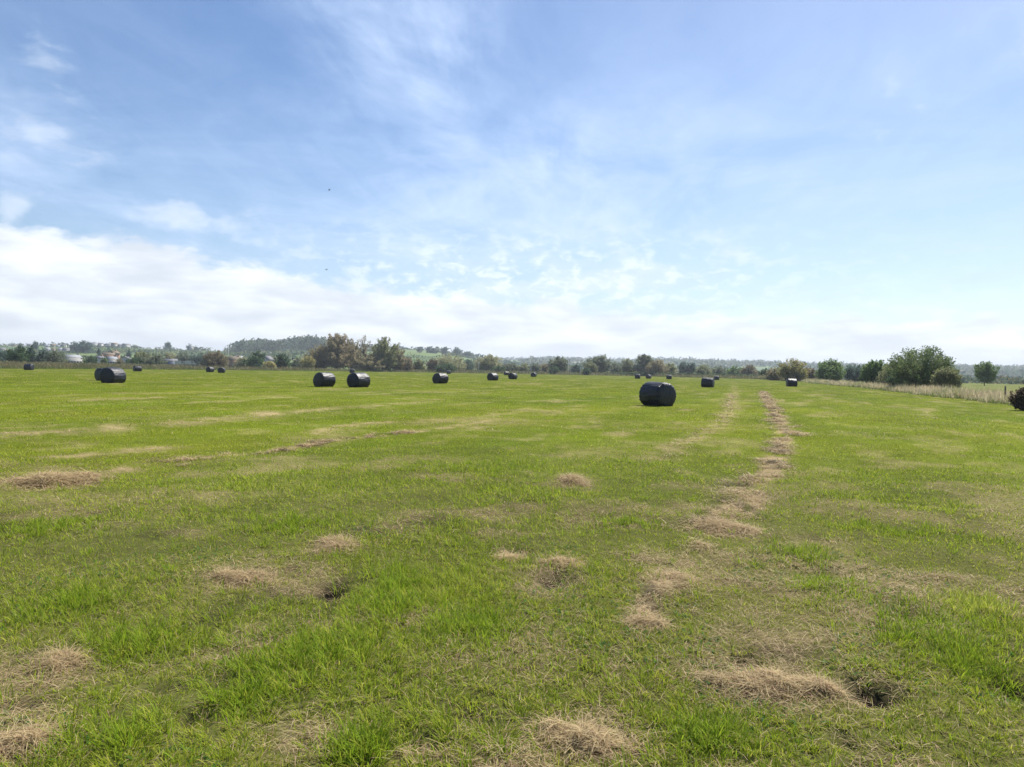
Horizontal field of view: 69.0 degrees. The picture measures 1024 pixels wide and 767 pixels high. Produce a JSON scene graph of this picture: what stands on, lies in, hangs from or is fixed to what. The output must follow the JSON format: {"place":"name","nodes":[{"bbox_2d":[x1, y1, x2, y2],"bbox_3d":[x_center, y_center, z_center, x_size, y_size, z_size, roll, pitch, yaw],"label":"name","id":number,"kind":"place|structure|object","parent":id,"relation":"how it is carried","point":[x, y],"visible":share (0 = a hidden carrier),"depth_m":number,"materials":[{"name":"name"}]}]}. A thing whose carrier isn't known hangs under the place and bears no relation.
{"place":"outdoors","nodes":[
{"label":"outdoors","id":0,"kind":"place"},
{"bbox_2d":[0,360,793,380],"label":"rough grass","id":1,"kind":"structure","parent":0,"point":[79,366],"depth_m":260.29,"materials":[{"name":"plant"}]},
{"bbox_2d":[0,345,1022,379],"bbox_3d":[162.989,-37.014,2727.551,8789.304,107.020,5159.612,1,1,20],"label":"hills","id":2,"kind":"structure","parent":0,"point":[423,353],"depth_m":929.95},
{"bbox_2d":[77,340,93,352],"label":"tree","id":3,"kind":"object","parent":2,"relation":"on","point":[84,345],"visible":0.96,"depth_m":777.52,"materials":[{"name":"green plant"}]},
{"bbox_2d":[39,341,231,350],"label":"skyline trees","id":4,"kind":"object","parent":2,"relation":"on","point":[198,349],"visible":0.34,"depth_m":1208.68,"materials":[{"name":"green plant"}]},
{"bbox_2d":[0,343,506,364],"bbox_3d":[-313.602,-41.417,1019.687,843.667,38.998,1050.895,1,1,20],"label":"hedgerows","id":5,"kind":"object","parent":2,"relation":"on","point":[295,353],"visible":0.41,"depth_m":858.01,"materials":[{"name":"green plant"}]},
{"bbox_2d":[225,334,327,351],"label":"wood","id":6,"kind":"object","parent":2,"relation":"on","point":[308,342],"visible":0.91,"depth_m":1086.82,"materials":[{"name":"green plant"}]},
{"bbox_2d":[354,342,1023,377],"bbox_3d":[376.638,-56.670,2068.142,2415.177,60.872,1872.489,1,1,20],"label":"distant woods","id":7,"kind":"object","parent":2,"relation":"on","point":[1005,370],"visible":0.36,"depth_m":1691.23,"materials":[{"name":"green plant"}]},
{"bbox_2d":[0,369,1023,766],"bbox_3d":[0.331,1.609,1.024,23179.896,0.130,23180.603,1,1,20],"label":"field","id":8,"kind":"structure","parent":0,"point":[974,411],"depth_m":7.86,"materials":[{"name":"plant"}]},
{"bbox_2d":[0,350,7,361],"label":"bush","id":9,"kind":"object","parent":8,"relation":"on","point":[2,356],"visible":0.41,"depth_m":246.44,"materials":[{"name":"green plant"}]},
{"bbox_2d":[5,345,32,361],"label":"bush","id":10,"kind":"object","parent":8,"relation":"on","point":[19,355],"visible":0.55,"depth_m":192.02,"materials":[{"name":"green plant"}]},
{"bbox_2d":[26,345,39,361],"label":"conifer tree","id":11,"kind":"object","parent":8,"relation":"on","point":[33,358],"visible":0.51,"depth_m":251.27,"materials":[{"name":"green plant"}]},
{"bbox_2d":[0,711,74,760],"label":"hay heap","id":12,"kind":"object","parent":8,"relation":"on","point":[26,734],"visible":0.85,"depth_m":3.05,"materials":[{"name":"plant"}]},
{"bbox_2d":[35,347,48,361],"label":"conifer tree","id":13,"kind":"object","parent":8,"relation":"on","point":[42,353],"visible":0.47,"depth_m":253.05,"materials":[{"name":"green plant"}]},
{"bbox_2d":[0,640,106,684],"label":"hay heap","id":14,"kind":"object","parent":8,"relation":"on","point":[60,655],"visible":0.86,"depth_m":3.94,"materials":[{"name":"plant"}]},
{"bbox_2d":[40,349,69,362],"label":"bush","id":15,"kind":"object","parent":8,"relation":"on","point":[56,357],"visible":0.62,"depth_m":245.86,"materials":[{"name":"green plant"}]},
{"bbox_2d":[0,465,127,494],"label":"hay heap","id":16,"kind":"object","parent":8,"relation":"on","point":[40,479],"visible":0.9,"depth_m":9.77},
{"bbox_2d":[63,354,82,362],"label":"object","id":17,"kind":"structure","parent":8,"relation":"on","point":[75,358],"depth_m":367.63,"materials":[{"name":"white glass"}]},
{"bbox_2d":[45,468,122,490],"bbox_3d":[-5.858,1.310,10.106,1.356,0.277,2.213,0,1,-37],"label":"hay heap","id":18,"kind":"object","parent":8,"relation":"on","point":[89,477],"visible":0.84,"depth_m":10.14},
{"bbox_2d":[0,360,177,366],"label":"hedge","id":19,"kind":"object","parent":8,"relation":"on","point":[8,362],"visible":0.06,"depth_m":193.92,"materials":[{"name":"green plant"}]},
{"bbox_2d":[83,355,97,363],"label":"bush","id":20,"kind":"object","parent":8,"relation":"on","point":[91,359],"visible":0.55,"depth_m":286.96,"materials":[{"name":"green plant"}]},
{"bbox_2d":[106,355,117,363],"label":"house","id":21,"kind":"structure","parent":8,"relation":"on","point":[111,359],"depth_m":375.94,"materials":[{"name":"brick"}]},
{"bbox_2d":[99,367,125,382],"bbox_3d":[-32.085,-0.668,59.861,1.519,1.309,1.588,1,1,12],"label":"wrapped bale","id":22,"kind":"object","parent":8,"relation":"on","point":[112,375],"visible":0.93,"depth_m":59.20},
{"bbox_2d":[124,357,142,363],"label":"bush","id":23,"kind":"object","parent":8,"relation":"on","point":[136,360],"visible":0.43,"depth_m":266.21,"materials":[{"name":"green plant"}]},
{"bbox_2d":[134,350,151,362],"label":"bush","id":24,"kind":"object","parent":8,"relation":"on","point":[144,354],"visible":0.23,"depth_m":294.36,"materials":[{"name":"green plant"}]},
{"bbox_2d":[140,353,167,364],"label":"bush","id":25,"kind":"object","parent":8,"relation":"on","point":[156,359],"visible":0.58,"depth_m":269.10,"materials":[{"name":"green plant"}]},
{"bbox_2d":[160,351,175,360],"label":"bush","id":26,"kind":"object","parent":8,"relation":"on","point":[168,355],"visible":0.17,"depth_m":402.64,"materials":[{"name":"green plant"}]},
{"bbox_2d":[174,352,192,365],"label":"bush","id":27,"kind":"object","parent":8,"relation":"on","point":[184,357],"visible":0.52,"depth_m":391.67,"materials":[{"name":"green plant"}]},
{"bbox_2d":[188,353,206,366],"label":"bush","id":28,"kind":"object","parent":8,"relation":"on","point":[198,359],"visible":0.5,"depth_m":389.45,"materials":[{"name":"green plant"}]},
{"bbox_2d":[3,427,417,490],"bbox_3d":[-4.515,1.257,14.163,2.027,0.256,10.309,1,1,20],"label":"hay swath","id":29,"kind":"object","parent":8,"relation":"on","point":[319,442],"visible":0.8,"depth_m":14.23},
{"bbox_2d":[199,350,229,367],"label":"bush","id":30,"kind":"object","parent":8,"relation":"on","point":[215,359],"visible":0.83,"depth_m":267.71,"materials":[{"name":"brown plant"}]},
{"bbox_2d":[228,355,240,367],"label":"house","id":31,"kind":"structure","parent":8,"relation":"on","point":[232,359],"depth_m":371.59,"materials":[{"name":"brick"}]},
{"bbox_2d":[179,561,298,592],"bbox_3d":[-2.033,1.454,5.580,0.942,0.186,0.946,1,1,-24],"label":"hay heap","id":32,"kind":"object","parent":8,"relation":"on","point":[249,578],"visible":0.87,"depth_m":5.55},
{"bbox_2d":[233,356,248,367],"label":"bush","id":33,"kind":"object","parent":8,"relation":"on","point":[239,363],"visible":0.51,"depth_m":299.52,"materials":[{"name":"green plant"}]},
{"bbox_2d":[242,355,263,367],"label":"bush","id":34,"kind":"object","parent":8,"relation":"on","point":[254,361],"visible":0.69,"depth_m":281.83,"materials":[{"name":"green plant"}]},
{"bbox_2d":[251,350,265,364],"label":"tree","id":35,"kind":"object","parent":8,"relation":"on","point":[262,355],"visible":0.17,"depth_m":330.11,"materials":[{"name":"green plant"}]},
{"bbox_2d":[262,361,275,367],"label":"bush","id":36,"kind":"object","parent":8,"relation":"on","point":[269,364],"visible":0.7,"depth_m":270.18,"materials":[{"name":"green plant"}]},
{"bbox_2d":[273,352,291,368],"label":"bush","id":37,"kind":"object","parent":8,"relation":"on","point":[280,360],"visible":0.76,"depth_m":275.74,"materials":[{"name":"green plant"}]},
{"bbox_2d":[290,356,304,368],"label":"bush","id":38,"kind":"object","parent":8,"relation":"on","point":[295,363],"visible":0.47,"depth_m":315.22,"materials":[{"name":"green plant"}]},
{"bbox_2d":[299,356,315,369],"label":"bush","id":39,"kind":"object","parent":8,"relation":"on","point":[309,361],"visible":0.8,"depth_m":297.84,"materials":[{"name":"green plant"}]},
{"bbox_2d":[298,344,329,368],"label":"willow tree","id":40,"kind":"object","parent":8,"relation":"on","point":[317,354],"visible":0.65,"depth_m":308.85,"materials":[{"name":"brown plant"}]},
{"bbox_2d":[313,372,335,386],"bbox_3d":[-15.272,-0.319,60.624,1.399,1.200,1.470,2,1,34],"label":"wrapped bale","id":41,"kind":"object","parent":8,"relation":"on","point":[324,379],"visible":0.98,"depth_m":60.12},
{"bbox_2d":[319,333,356,369],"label":"willow tree","id":42,"kind":"object","parent":8,"relation":"on","point":[336,348],"visible":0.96,"depth_m":308.55,"materials":[{"name":"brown plant"}]},
{"bbox_2d":[303,529,374,563],"bbox_3d":[-1.585,1.450,6.698,0.731,0.189,1.383,1,1,-20],"label":"hay heap","id":43,"kind":"object","parent":8,"relation":"on","point":[338,543],"visible":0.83,"depth_m":6.62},
{"bbox_2d":[344,338,362,368],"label":"willow tree","id":44,"kind":"object","parent":8,"relation":"on","point":[354,349],"visible":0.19,"depth_m":321.78,"materials":[{"name":"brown plant"}]},
{"bbox_2d":[347,372,369,386],"bbox_3d":[-12.551,-0.295,60.915,1.476,1.243,1.529,2,1,34],"label":"wrapped bale","id":45,"kind":"object","parent":8,"relation":"on","point":[358,379],"visible":0.9,"depth_m":60.39},
{"bbox_2d":[354,335,370,356],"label":"bare tree","id":46,"kind":"object","parent":8,"relation":"on","point":[364,349],"visible":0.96,"depth_m":315.15,"materials":[{"name":"brown plant"}]},
{"bbox_2d":[342,352,385,370],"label":"bush","id":47,"kind":"object","parent":8,"relation":"on","point":[369,361],"visible":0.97,"depth_m":306.54,"materials":[{"name":"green plant"}]},
{"bbox_2d":[370,336,401,370],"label":"willow tree","id":48,"kind":"object","parent":8,"relation":"on","point":[388,361],"visible":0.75,"depth_m":313.44,"materials":[{"name":"green plant"}]},
{"bbox_2d":[392,347,406,369],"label":"willow tree","id":49,"kind":"object","parent":8,"relation":"on","point":[400,364],"visible":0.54,"depth_m":320.35,"materials":[{"name":"green plant"}]},
{"bbox_2d":[400,357,414,370],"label":"bush","id":50,"kind":"object","parent":8,"relation":"on","point":[408,363],"visible":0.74,"depth_m":324.72,"materials":[{"name":"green plant"}]},
{"bbox_2d":[412,359,425,369],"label":"bush","id":51,"kind":"object","parent":8,"relation":"on","point":[418,364],"visible":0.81,"depth_m":345.82,"materials":[{"name":"green plant"}]},
{"bbox_2d":[426,358,439,370],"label":"bush","id":52,"kind":"object","parent":8,"relation":"on","point":[431,363],"visible":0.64,"depth_m":341.66,"materials":[{"name":"green plant"}]},
{"bbox_2d":[432,373,448,383],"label":"wrapped bale","id":53,"kind":"object","parent":8,"relation":"on","point":[440,378],"visible":0.98,"depth_m":82.54},
{"bbox_2d":[434,363,458,372],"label":"bush","id":54,"kind":"object","parent":8,"relation":"on","point":[443,368],"visible":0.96,"depth_m":331.80,"materials":[{"name":"green plant"}]},
{"bbox_2d":[435,353,467,369],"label":"bush","id":55,"kind":"object","parent":8,"relation":"on","point":[457,363],"visible":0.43,"depth_m":365.87,"materials":[{"name":"green plant"}]},
{"bbox_2d":[462,359,474,370],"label":"bush","id":56,"kind":"object","parent":8,"relation":"on","point":[470,364],"visible":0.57,"depth_m":397.03,"materials":[{"name":"green plant"}]},
{"bbox_2d":[474,354,502,370],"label":"bush","id":57,"kind":"object","parent":8,"relation":"on","point":[488,362],"visible":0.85,"depth_m":366.49,"materials":[{"name":"green plant"}]},
{"bbox_2d":[487,373,498,379],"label":"wrapped bale","id":58,"kind":"object","parent":8,"relation":"on","point":[492,376],"visible":0.93,"depth_m":114.03},
{"bbox_2d":[504,363,517,370],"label":"bush","id":59,"kind":"object","parent":8,"relation":"on","point":[510,366],"visible":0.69,"depth_m":398.31,"materials":[{"name":"green plant"}]},
{"bbox_2d":[0,379,1023,766],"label":"hay litter","id":60,"kind":"object","parent":8,"relation":"on","point":[488,761],"visible":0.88,"depth_m":4.36,"materials":[{"name":"plant"}]},
{"bbox_2d":[489,544,543,565],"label":"hay heap","id":61,"kind":"object","parent":8,"relation":"on","point":[508,556],"visible":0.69,"depth_m":6.36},
{"bbox_2d":[515,362,529,371],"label":"bush","id":62,"kind":"object","parent":8,"relation":"on","point":[525,367],"visible":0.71,"depth_m":398.72,"materials":[{"name":"green plant"}]},
{"bbox_2d":[457,370,604,373],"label":"hedge","id":63,"kind":"object","parent":8,"relation":"on","point":[534,371],"visible":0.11,"depth_m":357.28,"materials":[{"name":"green plant"}]},
{"bbox_2d":[529,363,541,371],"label":"bush","id":64,"kind":"object","parent":8,"relation":"on","point":[534,367],"visible":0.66,"depth_m":388.26,"materials":[{"name":"green plant"}]},
{"bbox_2d":[546,356,572,371],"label":"tree","id":65,"kind":"object","parent":8,"relation":"on","point":[560,363],"visible":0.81,"depth_m":372.31,"materials":[{"name":"green plant"}]},
{"bbox_2d":[532,550,599,570],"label":"hay heap","id":66,"kind":"object","parent":8,"relation":"on","point":[555,559],"visible":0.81,"depth_m":6.21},
{"bbox_2d":[568,364,581,371],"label":"bush","id":67,"kind":"object","parent":8,"relation":"on","point":[575,368],"visible":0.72,"depth_m":397.14,"materials":[{"name":"green plant"}]},
{"bbox_2d":[556,471,600,488],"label":"hay heap","id":68,"kind":"object","parent":8,"relation":"on","point":[571,479],"visible":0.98,"depth_m":10.76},
{"bbox_2d":[391,361,781,375],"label":"scrub","id":69,"kind":"object","parent":8,"relation":"on","point":[582,369],"visible":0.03,"depth_m":459.97,"materials":[{"name":"green plant"}]},
{"bbox_2d":[493,704,682,766],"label":"hay heap","id":70,"kind":"object","parent":8,"relation":"on","point":[587,728],"visible":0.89,"depth_m":3.20,"materials":[{"name":"plant"}]},
{"bbox_2d":[584,362,598,371],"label":"bush","id":71,"kind":"object","parent":8,"relation":"on","point":[593,367],"visible":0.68,"depth_m":360.88,"materials":[{"name":"green plant"}]},
{"bbox_2d":[582,354,613,372],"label":"tree","id":72,"kind":"object","parent":8,"relation":"on","point":[603,364],"visible":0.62,"depth_m":370.02,"materials":[{"name":"green plant"}]},
{"bbox_2d":[610,361,621,372],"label":"bush","id":73,"kind":"object","parent":8,"relation":"on","point":[617,368],"visible":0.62,"depth_m":404.51,"materials":[{"name":"green plant"}]},
{"bbox_2d":[621,358,634,372],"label":"bush","id":74,"kind":"object","parent":8,"relation":"on","point":[626,366],"visible":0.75,"depth_m":378.90,"materials":[{"name":"green plant"}]},
{"bbox_2d":[630,354,654,372],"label":"tree","id":75,"kind":"object","parent":8,"relation":"on","point":[642,360],"visible":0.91,"depth_m":372.58,"materials":[{"name":"green plant"}]},
{"bbox_2d":[612,607,683,638],"bbox_3d":[0.833,1.500,4.666,0.574,0.154,0.574,1,1,20],"label":"hay heap","id":76,"kind":"object","parent":8,"relation":"on","point":[648,620],"visible":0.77,"depth_m":4.63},
{"bbox_2d":[644,359,669,373],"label":"bush","id":77,"kind":"object","parent":8,"relation":"on","point":[657,366],"visible":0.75,"depth_m":341.90,"materials":[{"name":"green plant"}]},
{"bbox_2d":[639,382,676,405],"bbox_3d":[7.197,0.510,36.825,1.405,1.206,1.470,0,1,-33],"label":"wrapped bale","id":78,"kind":"object","parent":8,"relation":"on","point":[657,393],"visible":0.98,"depth_m":36.30},
{"bbox_2d":[606,533,725,628],"bbox_3d":[1.266,1.508,5.857,0.554,0.212,2.918,1,1,24],"label":"hay swath","id":79,"kind":"object","parent":8,"relation":"on","point":[649,592],"visible":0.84,"depth_m":5.22,"materials":[{"name":"plant"}]},
{"bbox_2d":[664,362,676,372],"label":"bush","id":80,"kind":"object","parent":8,"relation":"on","point":[672,367],"visible":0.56,"depth_m":369.88,"materials":[{"name":"green plant"}]},
{"bbox_2d":[635,566,718,589],"bbox_3d":[1.202,1.516,5.750,0.697,0.183,0.695,1,1,-26],"label":"hay heap","id":81,"kind":"object","parent":8,"relation":"on","point":[680,574],"visible":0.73,"depth_m":5.73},
{"bbox_2d":[605,371,758,376],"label":"hedge","id":82,"kind":"object","parent":8,"relation":"on","point":[643,373],"visible":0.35,"depth_m":334.73,"materials":[{"name":"green plant"}]},
{"bbox_2d":[677,361,688,373],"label":"tree","id":83,"kind":"object","parent":8,"relation":"on","point":[682,367],"visible":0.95,"depth_m":417.53,"materials":[{"name":"green plant"}]},
{"bbox_2d":[685,362,695,373],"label":"tree","id":84,"kind":"object","parent":8,"relation":"on","point":[691,368],"visible":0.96,"depth_m":417.00,"materials":[{"name":"green plant"}]},
{"bbox_2d":[663,393,740,457],"bbox_3d":[10.616,1.143,37.255,2.080,0.347,48.813,1,1,17],"label":"hay swath","id":85,"kind":"object","parent":8,"relation":"on","point":[722,417],"visible":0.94,"depth_m":25.10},
{"bbox_2d":[694,363,711,373],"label":"bush","id":86,"kind":"object","parent":8,"relation":"on","point":[702,369],"visible":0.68,"depth_m":385.34,"materials":[{"name":"green plant"}]},
{"bbox_2d":[701,377,714,386],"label":"wrapped bale","id":87,"kind":"object","parent":8,"relation":"on","point":[707,382],"visible":0.88,"depth_m":89.39},
{"bbox_2d":[711,366,726,373],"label":"bush","id":88,"kind":"object","parent":8,"relation":"on","point":[717,370],"visible":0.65,"depth_m":393.22,"materials":[{"name":"green plant"}]},
{"bbox_2d":[725,365,741,374],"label":"bush","id":89,"kind":"object","parent":8,"relation":"on","point":[733,370],"visible":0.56,"depth_m":381.34,"materials":[{"name":"green plant"}]},
{"bbox_2d":[657,514,816,538],"bbox_3d":[2.259,1.495,7.732,1.546,0.237,1.342,2,1,31],"label":"hay heap","id":90,"kind":"object","parent":8,"relation":"on","point":[710,524],"visible":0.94,"depth_m":7.75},
{"bbox_2d":[662,389,817,538],"bbox_3d":[13.490,1.175,38.866,2.669,0.508,67.362,1,1,19],"label":"hay swath","id":91,"kind":"object","parent":8,"relation":"on","point":[770,405],"visible":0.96,"depth_m":11.31,"materials":[{"name":"plant"}]},
{"bbox_2d":[739,365,757,375],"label":"bush","id":92,"kind":"object","parent":8,"relation":"on","point":[748,369],"visible":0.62,"depth_m":332.13,"materials":[{"name":"green plant"}]},
{"bbox_2d":[647,657,867,710],"bbox_3d":[1.247,1.543,3.866,1.231,0.188,0.684,1,1,20],"label":"hay heap","id":93,"kind":"object","parent":8,"relation":"on","point":[777,681],"visible":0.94,"depth_m":3.80,"materials":[{"name":"plant"}]},
{"bbox_2d":[765,367,779,380],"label":"bush","id":94,"kind":"object","parent":8,"relation":"on","point":[771,374],"visible":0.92,"depth_m":225.41,"materials":[{"name":"green plant"}]},
{"bbox_2d":[786,379,797,386],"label":"wrapped bale","id":95,"kind":"object","parent":8,"relation":"on","point":[791,382],"visible":0.99,"depth_m":107.87},
{"bbox_2d":[774,357,810,380],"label":"bush","id":96,"kind":"object","parent":8,"relation":"on","point":[787,371],"visible":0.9,"depth_m":208.97,"materials":[{"name":"green plant"}]},
{"bbox_2d":[804,366,816,378],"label":"bush","id":97,"kind":"object","parent":8,"relation":"on","point":[811,373],"visible":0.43,"depth_m":212.78,"materials":[{"name":"green plant"}]},
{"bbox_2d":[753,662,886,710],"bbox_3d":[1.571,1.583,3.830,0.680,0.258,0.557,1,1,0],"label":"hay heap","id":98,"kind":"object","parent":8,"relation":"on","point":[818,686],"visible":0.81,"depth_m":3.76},
{"bbox_2d":[813,358,845,380],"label":"bush","id":99,"kind":"object","parent":8,"relation":"on","point":[832,371],"visible":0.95,"depth_m":187.41,"materials":[{"name":"green plant"}]},
{"bbox_2d":[843,363,861,381],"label":"bush","id":100,"kind":"object","parent":8,"relation":"on","point":[851,372],"visible":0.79,"depth_m":216.83,"materials":[{"name":"green plant"}]},
{"bbox_2d":[858,359,888,382],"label":"bush","id":101,"kind":"object","parent":8,"relation":"on","point":[870,371],"visible":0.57,"depth_m":123.13,"materials":[{"name":"green plant"}]},
{"bbox_2d":[877,363,897,383],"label":"bush","id":102,"kind":"object","parent":8,"relation":"on","point":[883,377],"visible":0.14,"depth_m":108.61,"materials":[{"name":"green plant"}]},
{"bbox_2d":[816,375,1023,383],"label":"hedge","id":103,"kind":"object","parent":8,"relation":"on","point":[1000,379],"visible":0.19,"depth_m":261.45,"materials":[{"name":"green plant"}]},
{"bbox_2d":[884,345,959,386],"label":"hawthorn tree","id":104,"kind":"object","parent":8,"relation":"on","point":[913,372],"visible":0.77,"depth_m":89.53,"materials":[{"name":"green plant"}]},
{"bbox_2d":[929,366,962,387],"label":"bush","id":105,"kind":"object","parent":8,"relation":"on","point":[949,377],"visible":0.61,"depth_m":82.29,"materials":[{"name":"green plant"}]},
{"bbox_2d":[973,361,1000,385],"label":"tree","id":106,"kind":"object","parent":8,"relation":"on","point":[987,373],"visible":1,"depth_m":176.35,"materials":[{"name":"green plant"}]},
{"bbox_2d":[1008,387,1023,410],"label":"bush","id":107,"kind":"object","parent":8,"relation":"on","point":[1016,401],"visible":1,"depth_m":38.71,"materials":[{"name":"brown plant"}]},
{"bbox_2d":[0,0,1023,365],"label":"sky","id":108,"kind":"structure","parent":0,"point":[817,181],"materials":[{"name":"blue"}]},
{"bbox_2d":[798,378,1015,405],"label":"tall grass","id":109,"kind":"structure","parent":0,"point":[996,396],"depth_m":68.43,"materials":[{"name":"plant"}]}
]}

